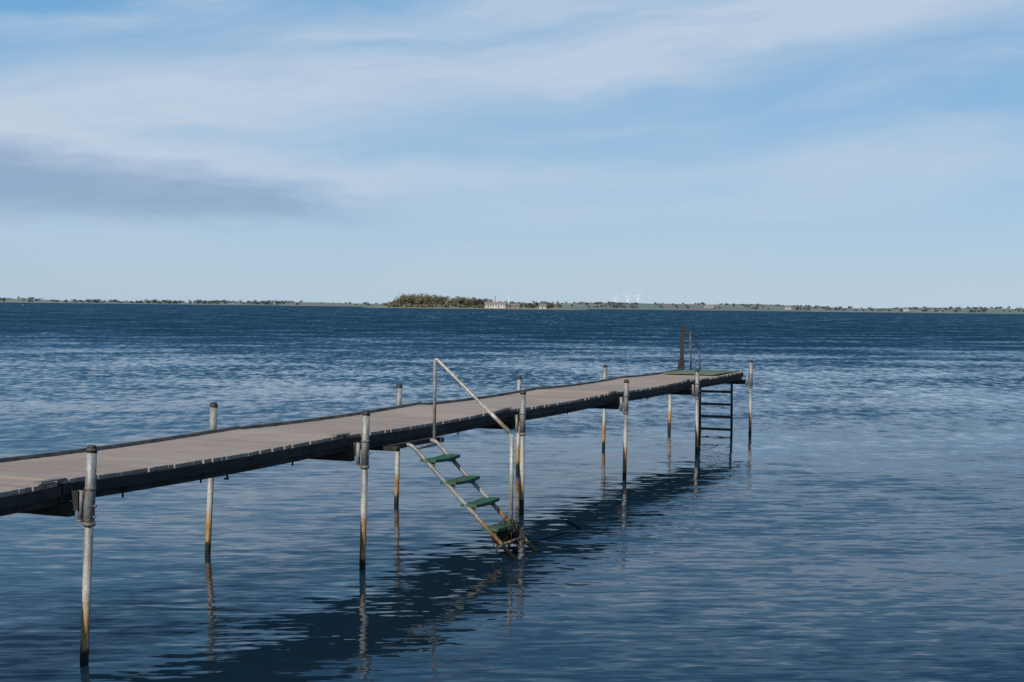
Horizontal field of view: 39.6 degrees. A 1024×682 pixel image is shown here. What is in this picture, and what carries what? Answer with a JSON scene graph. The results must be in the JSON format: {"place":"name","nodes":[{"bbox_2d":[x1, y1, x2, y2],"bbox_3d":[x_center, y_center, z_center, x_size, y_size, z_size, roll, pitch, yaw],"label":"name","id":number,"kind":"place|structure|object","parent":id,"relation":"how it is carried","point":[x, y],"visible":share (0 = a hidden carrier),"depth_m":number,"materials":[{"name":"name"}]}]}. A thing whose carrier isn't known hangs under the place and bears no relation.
{"place":"outdoors","nodes":[
{"label":"outdoors","id":0,"kind":"place"},
{"bbox_2d":[362,306,585,309],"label":"island terrain","id":1,"kind":"structure","parent":0,"point":[475,308],"depth_m":1405.54,"materials":[{"name":"green plant"}]},
{"bbox_2d":[387,293,561,308],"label":"island woodland","id":2,"kind":"object","parent":1,"relation":"on","point":[421,300],"visible":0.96,"depth_m":1418.99,"materials":[{"name":"green plant"}]},
{"bbox_2d":[484,302,491,307],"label":"farmhouse","id":3,"kind":"object","parent":1,"relation":"on","point":[488,304],"visible":1,"depth_m":1408.12,"materials":[{"name":"paint"}]},
{"bbox_2d":[492,301,505,307],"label":"brick barn","id":4,"kind":"structure","parent":1,"relation":"on","point":[501,304],"depth_m":1407.61,"materials":[{"name":"paint"}]},
{"bbox_2d":[511,303,519,307],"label":"cottage","id":5,"kind":"structure","parent":1,"relation":"on","point":[517,305],"depth_m":1412.60,"materials":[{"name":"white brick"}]},
{"bbox_2d":[539,303,545,308],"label":"cottage","id":6,"kind":"structure","parent":1,"relation":"on","point":[542,306],"depth_m":1414.62,"materials":[{"name":"paint"}]},
{"bbox_2d":[0,302,1023,681],"bbox_3d":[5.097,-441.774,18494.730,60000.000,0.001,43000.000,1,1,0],"label":"sea water","id":7,"kind":"structure","parent":0,"point":[850,508],"depth_m":16.98,"materials":[{"name":"blue liquid"}]},
{"bbox_2d":[0,360,753,663],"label":"wooden jetty","id":8,"kind":"object","parent":7,"relation":"in","point":[64,483],"visible":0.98,"depth_m":13.09,"materials":[{"name":"wood"}]},
{"bbox_2d":[369,358,537,560],"bbox_3d":[-0.551,1.146,14.002,1.444,1.918,1.100,1,1,23],"label":"bathing ladder","id":9,"kind":"object","parent":8,"relation":"attached to","point":[504,532],"visible":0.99,"depth_m":14.14,"materials":[{"name":"metal"}]},
{"bbox_2d":[678,324,684,368],"bbox_3d":[3.312,0.185,27.817,0.126,1.030,0.100,1,1,0],"label":"mooring post","id":10,"kind":"object","parent":8,"relation":"attached to","point":[681,362],"visible":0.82,"depth_m":27.78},
{"bbox_2d":[690,331,732,434],"bbox_3d":[3.853,0.987,27.631,0.889,2.350,0.456,1,1,0],"label":"swim ladder","id":11,"kind":"object","parent":8,"relation":"attached to","point":[730,404],"visible":0.86,"depth_m":27.58,"materials":[{"name":"black metal"}]},
{"bbox_2d":[0,298,1023,313],"bbox_3d":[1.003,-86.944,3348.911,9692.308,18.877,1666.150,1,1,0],"label":"shore land","id":12,"kind":"structure","parent":0,"point":[724,307],"depth_m":2707.34,"materials":[{"name":"green plant"}]},
{"bbox_2d":[0,296,1023,311],"bbox_3d":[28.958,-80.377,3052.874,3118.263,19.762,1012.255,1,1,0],"label":"distant tree line","id":13,"kind":"object","parent":12,"relation":"on","point":[199,301],"visible":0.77,"depth_m":2764.11,"materials":[{"name":"green plant"}]},
{"bbox_2d":[704,305,713,307],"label":"farmhouse","id":14,"kind":"object","parent":12,"relation":"on","point":[708,306],"visible":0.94,"depth_m":2724.64,"materials":[{"name":"stone"}]},
{"bbox_2d":[0,0,1023,308],"label":"sky","id":15,"kind":"structure","parent":0,"point":[831,153],"materials":[{"name":"blue"}]}
]}

